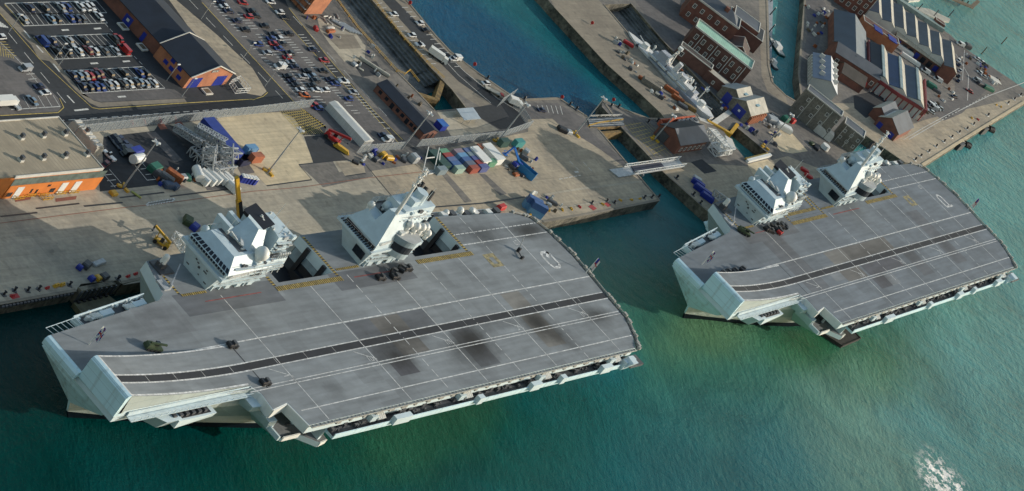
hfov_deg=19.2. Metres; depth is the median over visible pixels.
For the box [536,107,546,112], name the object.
parked car
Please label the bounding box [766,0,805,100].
kerb
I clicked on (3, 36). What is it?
parked car
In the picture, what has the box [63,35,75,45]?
parked car
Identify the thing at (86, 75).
parked car
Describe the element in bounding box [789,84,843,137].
stone storehouse
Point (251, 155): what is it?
door
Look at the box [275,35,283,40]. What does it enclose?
parked car
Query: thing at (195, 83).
door
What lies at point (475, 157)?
shipping container
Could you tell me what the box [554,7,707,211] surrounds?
kerb
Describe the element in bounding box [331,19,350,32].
steel tube
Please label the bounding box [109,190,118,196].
ballast block
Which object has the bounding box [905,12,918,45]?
boathouse bay
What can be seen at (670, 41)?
pavement
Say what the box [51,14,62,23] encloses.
parked car
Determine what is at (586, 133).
hardstanding
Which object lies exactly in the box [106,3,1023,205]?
quay markings
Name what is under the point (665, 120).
screen wall
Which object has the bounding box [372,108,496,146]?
hardstanding
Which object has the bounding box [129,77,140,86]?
parked car
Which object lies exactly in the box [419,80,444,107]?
dock caisson
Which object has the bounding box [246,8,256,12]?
parked car
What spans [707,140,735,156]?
lattice gangway part
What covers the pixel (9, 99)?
lorry
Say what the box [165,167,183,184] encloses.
rusty hopper
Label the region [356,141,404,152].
security fence
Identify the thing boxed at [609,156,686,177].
vehicle ramp bridge
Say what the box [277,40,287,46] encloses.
parked car
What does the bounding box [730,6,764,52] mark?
skylight store
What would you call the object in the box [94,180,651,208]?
rail kerb
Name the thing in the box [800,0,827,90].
pavement
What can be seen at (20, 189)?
roller door
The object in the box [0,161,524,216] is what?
drain channel
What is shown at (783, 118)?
green cabin
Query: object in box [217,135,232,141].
shipping container
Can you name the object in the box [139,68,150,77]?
parked car
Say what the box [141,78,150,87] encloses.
parked car
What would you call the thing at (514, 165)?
boom lift
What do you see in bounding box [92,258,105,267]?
flat trolley
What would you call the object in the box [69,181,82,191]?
roller door
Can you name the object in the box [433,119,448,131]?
storage box
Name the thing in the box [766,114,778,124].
tank
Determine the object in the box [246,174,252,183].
portable toilet
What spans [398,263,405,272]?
aircraft tow tractor
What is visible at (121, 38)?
parked car
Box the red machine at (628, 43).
[623,39,633,47]
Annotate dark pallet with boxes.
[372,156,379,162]
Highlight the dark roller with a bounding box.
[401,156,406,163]
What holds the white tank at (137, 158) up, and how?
on the car park at (121, 168)
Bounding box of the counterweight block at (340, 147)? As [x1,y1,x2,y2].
[333,143,348,155]
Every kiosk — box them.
[933,17,945,26]
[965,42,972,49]
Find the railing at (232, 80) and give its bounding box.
[229,76,250,93]
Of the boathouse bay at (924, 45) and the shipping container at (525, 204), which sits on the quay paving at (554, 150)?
the shipping container at (525, 204)
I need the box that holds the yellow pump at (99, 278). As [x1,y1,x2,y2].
[94,274,102,281]
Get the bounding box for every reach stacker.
[152,224,171,250]
[324,128,351,143]
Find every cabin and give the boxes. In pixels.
[67,119,103,155]
[191,172,211,186]
[202,167,217,186]
[207,167,223,185]
[214,167,228,185]
[218,167,233,180]
[224,173,240,194]
[724,135,735,152]
[780,115,790,122]
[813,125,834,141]
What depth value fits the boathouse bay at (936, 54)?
1519.69 m
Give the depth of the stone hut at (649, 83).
1249.52 m
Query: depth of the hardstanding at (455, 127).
1103.52 m
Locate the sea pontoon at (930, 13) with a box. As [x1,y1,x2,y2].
[916,7,949,22]
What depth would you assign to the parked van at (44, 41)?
947.43 m
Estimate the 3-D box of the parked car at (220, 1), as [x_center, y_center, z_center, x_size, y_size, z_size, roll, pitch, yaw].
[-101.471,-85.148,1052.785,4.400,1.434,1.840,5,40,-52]
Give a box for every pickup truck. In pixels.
[14,105,21,110]
[102,149,116,161]
[337,77,349,83]
[414,41,424,46]
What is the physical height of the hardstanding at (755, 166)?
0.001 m
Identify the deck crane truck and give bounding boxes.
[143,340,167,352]
[737,225,754,236]
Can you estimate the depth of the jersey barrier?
1263.75 m
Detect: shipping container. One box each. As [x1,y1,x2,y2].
[200,117,216,127]
[203,121,221,130]
[209,126,224,133]
[212,130,229,136]
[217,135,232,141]
[221,139,235,145]
[224,143,240,147]
[230,148,244,157]
[242,144,258,154]
[248,152,264,162]
[425,149,439,158]
[429,153,443,162]
[433,157,447,165]
[433,165,447,175]
[439,148,449,153]
[439,161,451,169]
[442,152,453,157]
[446,156,457,161]
[450,160,461,169]
[451,148,463,155]
[451,164,465,173]
[455,152,467,159]
[459,156,471,163]
[462,147,471,152]
[463,160,475,169]
[466,151,474,156]
[466,164,480,173]
[470,155,479,160]
[474,160,483,164]
[478,163,489,172]
[488,158,497,166]
[497,137,510,146]
[511,138,525,146]
[522,199,529,208]
[526,193,543,203]
[526,204,543,219]
[531,199,548,214]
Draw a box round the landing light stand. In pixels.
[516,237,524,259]
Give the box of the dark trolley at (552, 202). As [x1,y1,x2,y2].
[547,198,557,205]
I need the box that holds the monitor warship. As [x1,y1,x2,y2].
[628,32,713,119]
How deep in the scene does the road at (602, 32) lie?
1259.27 m
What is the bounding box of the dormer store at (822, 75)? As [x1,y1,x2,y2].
[807,52,838,100]
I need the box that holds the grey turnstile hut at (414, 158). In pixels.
[407,152,420,163]
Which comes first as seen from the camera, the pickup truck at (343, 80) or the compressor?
the compressor
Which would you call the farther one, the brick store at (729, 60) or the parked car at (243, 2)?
the brick store at (729, 60)
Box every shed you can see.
[325,100,373,146]
[702,69,729,90]
[716,83,752,104]
[727,94,767,124]
[870,41,888,95]
[880,53,906,104]
[898,64,923,118]
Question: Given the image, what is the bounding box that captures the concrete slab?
[988,74,1001,84]
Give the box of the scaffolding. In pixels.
[290,0,310,12]
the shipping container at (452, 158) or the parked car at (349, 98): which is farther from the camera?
the shipping container at (452, 158)
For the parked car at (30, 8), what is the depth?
959.88 m
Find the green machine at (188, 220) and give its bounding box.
[182,214,193,226]
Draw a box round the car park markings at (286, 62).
[211,3,384,122]
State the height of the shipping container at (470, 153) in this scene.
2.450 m
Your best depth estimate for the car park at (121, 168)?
937.07 m
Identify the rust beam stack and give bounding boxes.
[326,28,335,33]
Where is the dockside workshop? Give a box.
[0,116,106,198]
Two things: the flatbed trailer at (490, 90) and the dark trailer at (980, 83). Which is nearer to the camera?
the flatbed trailer at (490, 90)
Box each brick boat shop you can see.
[868,101,897,120]
[874,109,913,140]
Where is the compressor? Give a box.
[146,161,162,173]
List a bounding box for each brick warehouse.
[103,0,195,54]
[153,32,235,87]
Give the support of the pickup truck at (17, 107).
on the pavement at (16, 82)
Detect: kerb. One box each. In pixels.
[0,289,76,304]
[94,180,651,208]
[120,277,139,283]
[337,0,434,110]
[372,0,465,106]
[406,0,587,116]
[542,129,659,222]
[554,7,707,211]
[603,4,698,116]
[631,3,729,110]
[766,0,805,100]
[865,135,903,161]
[921,101,1023,165]
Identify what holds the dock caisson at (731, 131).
in the water
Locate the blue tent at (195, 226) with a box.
[189,221,200,231]
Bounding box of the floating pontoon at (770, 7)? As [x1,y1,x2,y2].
[768,0,772,65]
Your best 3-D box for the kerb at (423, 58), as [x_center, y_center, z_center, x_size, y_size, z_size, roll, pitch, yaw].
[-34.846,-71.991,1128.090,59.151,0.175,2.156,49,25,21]
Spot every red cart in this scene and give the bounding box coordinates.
[800,166,808,172]
[804,172,812,178]
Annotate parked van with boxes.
[18,63,33,72]
[35,35,50,47]
[117,43,132,55]
[119,144,133,150]
[119,148,134,156]
[273,61,287,69]
[381,135,394,142]
[450,53,462,60]
[921,67,930,74]
[928,104,938,111]
[933,76,942,83]
[956,41,965,47]
[972,76,981,81]
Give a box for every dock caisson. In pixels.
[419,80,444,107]
[601,130,622,139]
[698,110,731,124]
[707,119,738,137]
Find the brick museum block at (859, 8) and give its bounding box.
[834,0,876,18]
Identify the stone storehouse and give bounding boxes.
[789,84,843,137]
[832,117,865,152]
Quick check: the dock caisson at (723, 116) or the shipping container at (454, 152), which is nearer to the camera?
the shipping container at (454, 152)
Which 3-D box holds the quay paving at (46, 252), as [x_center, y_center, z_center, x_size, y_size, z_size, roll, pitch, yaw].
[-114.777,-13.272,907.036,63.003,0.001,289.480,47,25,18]
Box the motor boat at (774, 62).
[770,56,778,70]
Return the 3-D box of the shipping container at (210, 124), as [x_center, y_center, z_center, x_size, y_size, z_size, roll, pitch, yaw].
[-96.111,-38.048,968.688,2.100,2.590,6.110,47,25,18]
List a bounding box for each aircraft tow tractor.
[226,340,238,348]
[258,377,272,386]
[375,273,386,280]
[389,267,397,273]
[389,272,400,280]
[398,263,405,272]
[404,263,413,271]
[731,266,738,271]
[739,265,746,270]
[763,225,771,231]
[768,227,775,234]
[770,223,777,231]
[776,222,785,229]
[776,228,783,235]
[780,221,789,229]
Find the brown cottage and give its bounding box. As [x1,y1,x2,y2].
[729,35,749,55]
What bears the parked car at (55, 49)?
on the road at (56, 85)
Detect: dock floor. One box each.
[340,0,433,93]
[612,11,719,120]
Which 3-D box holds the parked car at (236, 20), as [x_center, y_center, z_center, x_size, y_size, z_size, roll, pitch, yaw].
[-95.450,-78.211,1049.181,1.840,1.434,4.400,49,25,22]
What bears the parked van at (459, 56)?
on the quay road at (473, 74)
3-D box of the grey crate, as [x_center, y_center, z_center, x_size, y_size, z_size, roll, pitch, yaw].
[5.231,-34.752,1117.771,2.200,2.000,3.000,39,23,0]
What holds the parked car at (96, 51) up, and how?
on the road at (56, 85)
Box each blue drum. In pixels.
[75,263,83,270]
[87,274,95,282]
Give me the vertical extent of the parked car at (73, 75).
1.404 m
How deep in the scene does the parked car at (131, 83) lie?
963.03 m
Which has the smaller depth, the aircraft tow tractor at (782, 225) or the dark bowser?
the dark bowser
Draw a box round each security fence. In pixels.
[74,99,315,132]
[82,112,170,125]
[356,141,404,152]
[416,121,532,146]
[497,90,515,105]
[513,102,533,127]
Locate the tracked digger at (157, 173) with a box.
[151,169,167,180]
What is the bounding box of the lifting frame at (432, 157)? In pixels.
[423,146,440,173]
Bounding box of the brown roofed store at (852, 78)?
[836,62,867,92]
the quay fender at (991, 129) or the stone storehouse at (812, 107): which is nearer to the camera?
the stone storehouse at (812, 107)
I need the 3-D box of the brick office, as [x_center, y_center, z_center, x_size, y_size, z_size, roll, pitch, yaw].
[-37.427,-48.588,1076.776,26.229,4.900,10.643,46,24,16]
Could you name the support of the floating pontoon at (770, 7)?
on the water
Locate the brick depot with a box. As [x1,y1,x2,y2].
[653,120,709,153]
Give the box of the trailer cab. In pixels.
[691,174,701,180]
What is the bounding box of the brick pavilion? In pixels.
[733,5,760,35]
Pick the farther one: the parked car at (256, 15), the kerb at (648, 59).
the kerb at (648, 59)
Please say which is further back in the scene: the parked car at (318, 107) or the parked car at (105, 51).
the parked car at (318, 107)
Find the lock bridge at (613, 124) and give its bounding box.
[588,116,623,129]
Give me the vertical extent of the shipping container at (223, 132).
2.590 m
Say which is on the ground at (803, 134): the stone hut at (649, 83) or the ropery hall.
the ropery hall
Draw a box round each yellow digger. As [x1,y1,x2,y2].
[379,151,387,158]
[385,155,394,160]
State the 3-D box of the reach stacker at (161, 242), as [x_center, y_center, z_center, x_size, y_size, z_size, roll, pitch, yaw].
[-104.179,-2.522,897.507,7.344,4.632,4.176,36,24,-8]
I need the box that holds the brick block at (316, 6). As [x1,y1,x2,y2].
[291,0,330,13]
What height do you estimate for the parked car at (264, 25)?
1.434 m
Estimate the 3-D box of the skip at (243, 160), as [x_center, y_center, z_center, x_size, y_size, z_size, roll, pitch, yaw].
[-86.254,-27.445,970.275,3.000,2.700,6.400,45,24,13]
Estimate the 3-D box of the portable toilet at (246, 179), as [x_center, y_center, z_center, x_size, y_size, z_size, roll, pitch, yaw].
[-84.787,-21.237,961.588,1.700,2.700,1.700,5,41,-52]
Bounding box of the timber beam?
[359,56,389,77]
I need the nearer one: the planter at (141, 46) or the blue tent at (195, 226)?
the blue tent at (195, 226)
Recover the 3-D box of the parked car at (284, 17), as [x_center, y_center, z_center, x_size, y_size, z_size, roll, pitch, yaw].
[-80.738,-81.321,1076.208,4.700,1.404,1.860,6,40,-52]
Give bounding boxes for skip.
[236,153,250,166]
[313,25,318,31]
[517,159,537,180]
[677,101,687,110]
[683,101,696,112]
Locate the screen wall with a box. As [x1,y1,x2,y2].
[657,115,694,125]
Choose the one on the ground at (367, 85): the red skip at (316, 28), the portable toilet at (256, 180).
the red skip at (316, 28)
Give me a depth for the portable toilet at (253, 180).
962.93 m
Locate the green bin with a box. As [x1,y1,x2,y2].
[185,173,191,181]
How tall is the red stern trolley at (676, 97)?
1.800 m
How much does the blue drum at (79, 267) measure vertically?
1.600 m
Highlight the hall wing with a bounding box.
[824,41,881,88]
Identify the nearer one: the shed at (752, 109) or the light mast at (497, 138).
the light mast at (497, 138)
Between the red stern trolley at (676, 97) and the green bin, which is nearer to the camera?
the green bin
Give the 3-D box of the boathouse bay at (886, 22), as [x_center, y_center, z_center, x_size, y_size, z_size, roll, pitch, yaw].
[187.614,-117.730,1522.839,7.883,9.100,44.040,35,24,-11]
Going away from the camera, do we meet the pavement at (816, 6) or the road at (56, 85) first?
the road at (56, 85)
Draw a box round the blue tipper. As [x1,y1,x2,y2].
[131,145,144,153]
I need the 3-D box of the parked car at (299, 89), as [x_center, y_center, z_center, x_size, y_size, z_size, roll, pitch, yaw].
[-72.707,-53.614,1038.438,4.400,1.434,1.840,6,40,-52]
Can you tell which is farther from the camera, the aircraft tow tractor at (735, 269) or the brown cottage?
the brown cottage
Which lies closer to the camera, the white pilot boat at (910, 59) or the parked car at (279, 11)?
the parked car at (279, 11)
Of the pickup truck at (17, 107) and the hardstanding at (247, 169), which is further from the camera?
the hardstanding at (247, 169)
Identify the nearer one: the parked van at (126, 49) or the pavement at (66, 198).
the pavement at (66, 198)
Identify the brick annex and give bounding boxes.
[674,41,713,76]
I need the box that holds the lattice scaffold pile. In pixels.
[706,127,733,155]
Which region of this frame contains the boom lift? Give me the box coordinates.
[502,146,522,169]
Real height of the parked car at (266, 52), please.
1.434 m
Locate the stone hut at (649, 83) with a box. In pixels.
[641,76,660,91]
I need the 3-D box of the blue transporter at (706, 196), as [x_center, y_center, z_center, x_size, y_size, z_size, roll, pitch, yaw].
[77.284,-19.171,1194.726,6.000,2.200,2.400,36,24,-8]
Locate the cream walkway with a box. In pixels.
[897,0,944,31]
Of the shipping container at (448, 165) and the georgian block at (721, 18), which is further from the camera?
the georgian block at (721, 18)
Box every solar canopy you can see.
[454,107,477,116]
[458,112,480,123]
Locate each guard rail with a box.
[336,0,419,80]
[374,0,444,77]
[589,119,622,125]
[593,114,621,116]
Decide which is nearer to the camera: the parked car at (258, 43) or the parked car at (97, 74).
the parked car at (97, 74)
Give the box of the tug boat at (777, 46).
[769,36,785,57]
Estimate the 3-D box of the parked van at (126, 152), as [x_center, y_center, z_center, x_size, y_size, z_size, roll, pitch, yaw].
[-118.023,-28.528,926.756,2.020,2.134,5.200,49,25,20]
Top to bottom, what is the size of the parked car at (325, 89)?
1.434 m
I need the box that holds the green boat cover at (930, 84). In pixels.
[926,80,937,88]
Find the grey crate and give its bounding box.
[522,147,529,154]
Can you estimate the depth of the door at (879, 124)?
1392.66 m
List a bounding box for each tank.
[128,153,145,164]
[191,164,204,182]
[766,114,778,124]
[820,142,829,151]
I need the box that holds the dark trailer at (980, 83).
[976,80,985,86]
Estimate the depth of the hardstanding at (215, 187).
947.39 m
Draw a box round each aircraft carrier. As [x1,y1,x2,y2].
[42,167,643,446]
[672,130,1018,339]
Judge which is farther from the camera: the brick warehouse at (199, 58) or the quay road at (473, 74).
the quay road at (473, 74)
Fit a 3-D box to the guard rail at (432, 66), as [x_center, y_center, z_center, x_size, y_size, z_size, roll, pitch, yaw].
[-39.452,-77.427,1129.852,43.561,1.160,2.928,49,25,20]
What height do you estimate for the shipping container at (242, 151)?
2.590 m
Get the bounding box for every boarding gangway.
[171,231,185,252]
[712,189,727,200]
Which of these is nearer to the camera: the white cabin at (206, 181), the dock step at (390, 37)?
the white cabin at (206, 181)
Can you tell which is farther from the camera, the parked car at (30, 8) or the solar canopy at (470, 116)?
the solar canopy at (470, 116)
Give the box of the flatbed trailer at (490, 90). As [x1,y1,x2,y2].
[485,85,503,97]
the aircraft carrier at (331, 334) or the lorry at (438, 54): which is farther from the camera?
the lorry at (438, 54)
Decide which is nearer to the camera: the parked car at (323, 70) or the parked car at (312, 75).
the parked car at (312, 75)
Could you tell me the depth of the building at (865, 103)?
1410.74 m
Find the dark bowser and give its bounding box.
[162,170,174,182]
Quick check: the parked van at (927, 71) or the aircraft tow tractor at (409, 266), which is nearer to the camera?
the aircraft tow tractor at (409, 266)
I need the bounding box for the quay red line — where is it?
[3,171,423,222]
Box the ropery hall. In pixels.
[828,9,866,59]
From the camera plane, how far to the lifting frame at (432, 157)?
1056.39 m
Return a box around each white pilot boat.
[897,44,913,56]
[900,51,920,66]
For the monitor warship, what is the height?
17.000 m
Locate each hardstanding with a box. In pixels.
[147,132,181,161]
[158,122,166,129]
[205,184,226,189]
[217,112,312,171]
[236,165,253,173]
[254,163,309,184]
[280,110,325,134]
[300,162,372,186]
[304,135,346,162]
[317,17,365,61]
[324,33,360,48]
[336,161,364,175]
[351,149,430,170]
[356,61,381,76]
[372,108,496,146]
[438,111,497,136]
[442,173,471,201]
[473,105,526,128]
[479,174,506,194]
[521,103,586,125]
[562,125,624,163]
[602,104,655,131]
[655,156,819,209]
[748,159,773,174]
[769,130,806,153]
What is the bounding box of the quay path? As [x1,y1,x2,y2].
[759,0,786,103]
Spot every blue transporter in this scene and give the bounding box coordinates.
[691,177,705,186]
[693,182,711,195]
[700,190,714,203]
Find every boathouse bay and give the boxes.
[865,0,881,23]
[878,0,894,32]
[891,3,906,35]
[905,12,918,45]
[918,21,931,54]
[929,30,943,64]
[935,39,956,83]
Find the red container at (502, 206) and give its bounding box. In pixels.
[496,203,506,210]
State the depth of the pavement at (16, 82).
920.52 m
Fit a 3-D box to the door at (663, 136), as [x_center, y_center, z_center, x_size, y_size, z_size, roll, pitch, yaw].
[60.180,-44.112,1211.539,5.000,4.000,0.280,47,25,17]
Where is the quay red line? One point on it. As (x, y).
(205, 197)
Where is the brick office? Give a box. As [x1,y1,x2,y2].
[373,79,438,138]
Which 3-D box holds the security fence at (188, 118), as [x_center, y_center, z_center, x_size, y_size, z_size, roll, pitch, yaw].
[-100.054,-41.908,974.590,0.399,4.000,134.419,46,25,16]
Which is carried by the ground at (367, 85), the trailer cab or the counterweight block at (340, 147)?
the counterweight block at (340, 147)
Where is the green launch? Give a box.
[983,83,994,92]
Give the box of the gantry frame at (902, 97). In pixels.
[866,40,927,120]
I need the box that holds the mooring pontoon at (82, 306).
[71,294,116,313]
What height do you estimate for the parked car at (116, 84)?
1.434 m
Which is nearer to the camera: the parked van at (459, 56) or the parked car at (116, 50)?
the parked car at (116, 50)
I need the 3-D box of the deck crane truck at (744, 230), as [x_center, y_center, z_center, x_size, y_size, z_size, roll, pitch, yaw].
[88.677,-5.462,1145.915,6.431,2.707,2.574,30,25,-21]
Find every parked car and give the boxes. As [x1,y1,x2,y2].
[0,33,6,39]
[17,13,29,23]
[23,3,35,12]
[25,95,38,105]
[32,82,44,89]
[38,89,51,95]
[39,3,50,12]
[44,14,56,23]
[46,35,58,45]
[50,46,62,55]
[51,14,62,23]
[55,2,66,11]
[61,2,72,11]
[61,46,73,56]
[63,12,75,22]
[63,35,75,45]
[66,69,78,79]
[72,14,81,22]
[72,46,84,55]
[72,70,84,80]
[74,1,85,11]
[75,14,86,22]
[76,80,88,90]
[78,35,90,45]
[78,69,90,79]
[80,2,91,10]
[82,45,93,54]
[84,0,96,10]
[84,70,95,80]
[84,82,94,91]
[88,46,100,55]
[89,69,100,78]
[89,81,100,91]
[92,11,104,20]
[93,68,105,78]
[94,81,106,91]
[98,46,110,55]
[101,159,109,167]
[102,79,114,89]
[103,68,115,77]
[107,133,117,139]
[108,34,119,42]
[108,79,119,88]
[109,45,120,55]
[111,136,122,140]
[112,140,122,145]
[113,33,124,42]
[115,143,124,150]
[117,68,129,77]
[117,78,128,87]
[123,78,134,87]
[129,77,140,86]
[133,67,145,77]
[133,77,144,86]
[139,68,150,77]
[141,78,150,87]
[147,78,158,87]
[215,0,225,3]
[219,3,229,8]
[223,8,233,13]
[231,17,241,23]
[237,0,248,5]
[240,26,250,32]
[243,13,253,18]
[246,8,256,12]
[252,12,261,18]
[254,41,263,46]
[259,22,269,28]
[261,50,272,55]
[265,0,275,4]
[265,35,276,40]
[267,31,277,35]
[268,40,278,45]
[273,45,284,51]
[274,9,284,14]
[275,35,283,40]
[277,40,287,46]
[279,14,290,20]
[282,54,292,59]
[282,73,292,78]
[284,30,293,36]
[284,50,295,55]
[286,59,296,64]
[286,77,297,82]
[289,64,300,69]
[290,81,301,86]
[294,87,305,91]
[297,73,308,79]
[299,92,309,97]
[301,68,311,73]
[306,82,317,86]
[307,46,317,52]
[307,73,316,78]
[308,101,318,106]
[310,77,320,83]
[310,87,321,92]
[313,105,323,110]
[317,67,328,73]
[318,57,329,62]
[320,87,329,92]
[324,76,334,81]
[330,81,340,86]
[343,95,353,100]
[348,89,358,95]
[377,132,386,137]
[389,11,398,16]
[407,32,416,37]
[415,20,424,25]
[421,27,430,32]
[448,56,457,60]
[481,80,490,85]
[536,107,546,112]
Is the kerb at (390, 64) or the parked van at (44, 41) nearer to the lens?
the parked van at (44, 41)
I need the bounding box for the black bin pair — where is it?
[557,124,567,133]
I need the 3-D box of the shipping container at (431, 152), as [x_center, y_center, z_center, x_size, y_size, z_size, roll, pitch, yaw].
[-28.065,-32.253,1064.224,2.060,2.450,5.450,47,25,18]
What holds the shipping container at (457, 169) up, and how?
on the quay paving at (554, 150)
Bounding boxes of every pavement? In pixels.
[0,6,185,106]
[0,43,61,114]
[15,197,30,201]
[56,196,76,201]
[82,88,185,101]
[170,0,266,95]
[636,0,692,41]
[639,6,730,110]
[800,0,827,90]
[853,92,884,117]
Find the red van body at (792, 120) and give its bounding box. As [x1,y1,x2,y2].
[789,118,796,123]
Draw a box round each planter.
[117,22,129,30]
[136,43,147,50]
[201,88,212,94]
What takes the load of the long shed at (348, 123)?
on the ground at (367, 85)
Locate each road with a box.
[0,0,293,121]
[269,0,416,149]
[374,0,490,106]
[383,0,518,113]
[396,0,507,97]
[551,0,706,131]
[691,159,715,173]
[930,76,1000,120]
[949,35,1001,100]
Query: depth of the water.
1097.18 m
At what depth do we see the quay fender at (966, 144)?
1458.43 m
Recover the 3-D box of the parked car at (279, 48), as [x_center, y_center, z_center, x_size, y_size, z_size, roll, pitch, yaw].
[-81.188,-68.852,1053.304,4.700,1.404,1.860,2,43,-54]
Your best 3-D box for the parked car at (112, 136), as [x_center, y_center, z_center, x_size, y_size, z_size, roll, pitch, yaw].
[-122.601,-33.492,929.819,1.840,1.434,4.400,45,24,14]
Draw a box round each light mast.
[116,138,160,192]
[262,127,304,176]
[401,110,433,148]
[492,101,530,141]
[572,95,607,137]
[650,113,676,142]
[761,112,794,150]
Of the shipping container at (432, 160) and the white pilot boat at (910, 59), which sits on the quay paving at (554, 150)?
the shipping container at (432, 160)
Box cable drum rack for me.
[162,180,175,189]
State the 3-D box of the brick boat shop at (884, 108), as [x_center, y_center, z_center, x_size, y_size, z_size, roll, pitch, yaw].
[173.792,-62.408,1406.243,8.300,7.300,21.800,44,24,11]
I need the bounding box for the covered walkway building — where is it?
[895,31,956,76]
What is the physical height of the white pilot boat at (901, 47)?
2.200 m
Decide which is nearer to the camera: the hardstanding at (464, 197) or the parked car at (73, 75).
the parked car at (73, 75)
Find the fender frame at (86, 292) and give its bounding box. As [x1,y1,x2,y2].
[69,280,116,303]
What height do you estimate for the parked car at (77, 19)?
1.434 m
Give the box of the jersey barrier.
[746,153,771,162]
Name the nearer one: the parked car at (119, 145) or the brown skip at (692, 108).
the parked car at (119, 145)
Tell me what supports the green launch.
on the ground at (803, 134)
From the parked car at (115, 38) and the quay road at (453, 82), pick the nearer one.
the parked car at (115, 38)
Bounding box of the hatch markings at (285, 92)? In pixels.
[0,4,671,155]
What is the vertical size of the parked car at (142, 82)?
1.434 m
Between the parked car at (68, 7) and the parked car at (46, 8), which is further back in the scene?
the parked car at (68, 7)
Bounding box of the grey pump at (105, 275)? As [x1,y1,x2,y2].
[99,271,109,281]
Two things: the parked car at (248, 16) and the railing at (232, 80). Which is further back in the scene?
the parked car at (248, 16)
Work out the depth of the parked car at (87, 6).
985.10 m
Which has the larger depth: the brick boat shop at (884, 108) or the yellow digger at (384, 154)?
the brick boat shop at (884, 108)
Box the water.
[0,0,1023,490]
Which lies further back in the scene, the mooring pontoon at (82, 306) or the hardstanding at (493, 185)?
the hardstanding at (493, 185)
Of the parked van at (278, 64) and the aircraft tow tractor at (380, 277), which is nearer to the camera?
the aircraft tow tractor at (380, 277)
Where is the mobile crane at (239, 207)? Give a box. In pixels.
[234,175,242,218]
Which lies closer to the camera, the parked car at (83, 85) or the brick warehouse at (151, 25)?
the parked car at (83, 85)
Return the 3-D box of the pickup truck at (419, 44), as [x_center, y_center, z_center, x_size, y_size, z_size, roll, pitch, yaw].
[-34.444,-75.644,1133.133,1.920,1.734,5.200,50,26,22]
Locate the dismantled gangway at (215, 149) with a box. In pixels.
[172,123,242,175]
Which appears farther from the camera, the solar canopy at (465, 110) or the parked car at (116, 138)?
the solar canopy at (465, 110)
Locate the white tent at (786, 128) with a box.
[776,120,792,134]
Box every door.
[11,187,24,197]
[56,182,68,192]
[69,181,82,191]
[122,13,133,27]
[139,32,146,41]
[186,78,202,87]
[211,76,226,85]
[242,145,248,153]
[248,153,254,161]
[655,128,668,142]
[876,121,882,128]
[887,131,893,138]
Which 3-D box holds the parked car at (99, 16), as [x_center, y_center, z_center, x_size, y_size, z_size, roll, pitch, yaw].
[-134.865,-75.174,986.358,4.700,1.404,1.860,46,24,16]
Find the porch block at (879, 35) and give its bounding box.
[859,14,899,52]
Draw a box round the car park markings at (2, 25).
[0,0,386,120]
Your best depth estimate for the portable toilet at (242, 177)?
959.98 m
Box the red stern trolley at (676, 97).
[671,93,684,102]
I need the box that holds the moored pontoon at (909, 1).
[904,0,919,2]
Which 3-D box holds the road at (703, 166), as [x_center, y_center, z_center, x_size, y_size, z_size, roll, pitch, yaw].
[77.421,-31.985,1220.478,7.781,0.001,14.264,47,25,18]
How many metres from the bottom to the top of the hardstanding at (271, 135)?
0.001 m
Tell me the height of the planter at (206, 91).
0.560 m
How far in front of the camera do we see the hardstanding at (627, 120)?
1207.72 m
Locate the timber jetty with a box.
[952,0,979,8]
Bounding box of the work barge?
[821,329,860,347]
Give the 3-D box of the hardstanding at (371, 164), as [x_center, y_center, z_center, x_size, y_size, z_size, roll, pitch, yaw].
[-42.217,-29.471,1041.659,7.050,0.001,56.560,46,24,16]
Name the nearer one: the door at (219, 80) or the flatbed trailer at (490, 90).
the door at (219, 80)
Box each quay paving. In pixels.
[0,113,423,301]
[371,119,656,222]
[834,96,1023,163]
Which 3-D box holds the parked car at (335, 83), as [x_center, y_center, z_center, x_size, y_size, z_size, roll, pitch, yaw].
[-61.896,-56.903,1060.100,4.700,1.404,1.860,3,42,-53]
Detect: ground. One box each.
[0,0,658,313]
[535,0,1023,221]
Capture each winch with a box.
[82,259,92,270]
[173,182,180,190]
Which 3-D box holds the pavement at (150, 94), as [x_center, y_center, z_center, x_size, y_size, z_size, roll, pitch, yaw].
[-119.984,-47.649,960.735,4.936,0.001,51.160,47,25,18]
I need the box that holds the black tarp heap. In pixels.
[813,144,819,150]
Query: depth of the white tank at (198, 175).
941.97 m
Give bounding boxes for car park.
[99,124,212,190]
[201,0,396,150]
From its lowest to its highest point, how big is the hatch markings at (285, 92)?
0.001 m
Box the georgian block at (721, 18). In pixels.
[679,0,740,39]
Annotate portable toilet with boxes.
[239,173,246,182]
[243,174,249,183]
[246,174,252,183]
[249,175,255,184]
[252,176,259,184]
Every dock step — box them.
[349,0,438,87]
[619,7,725,116]
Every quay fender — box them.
[954,141,971,150]
[979,125,995,134]
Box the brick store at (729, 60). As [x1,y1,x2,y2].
[683,18,754,83]
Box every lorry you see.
[0,94,19,107]
[428,45,448,64]
[507,95,523,108]

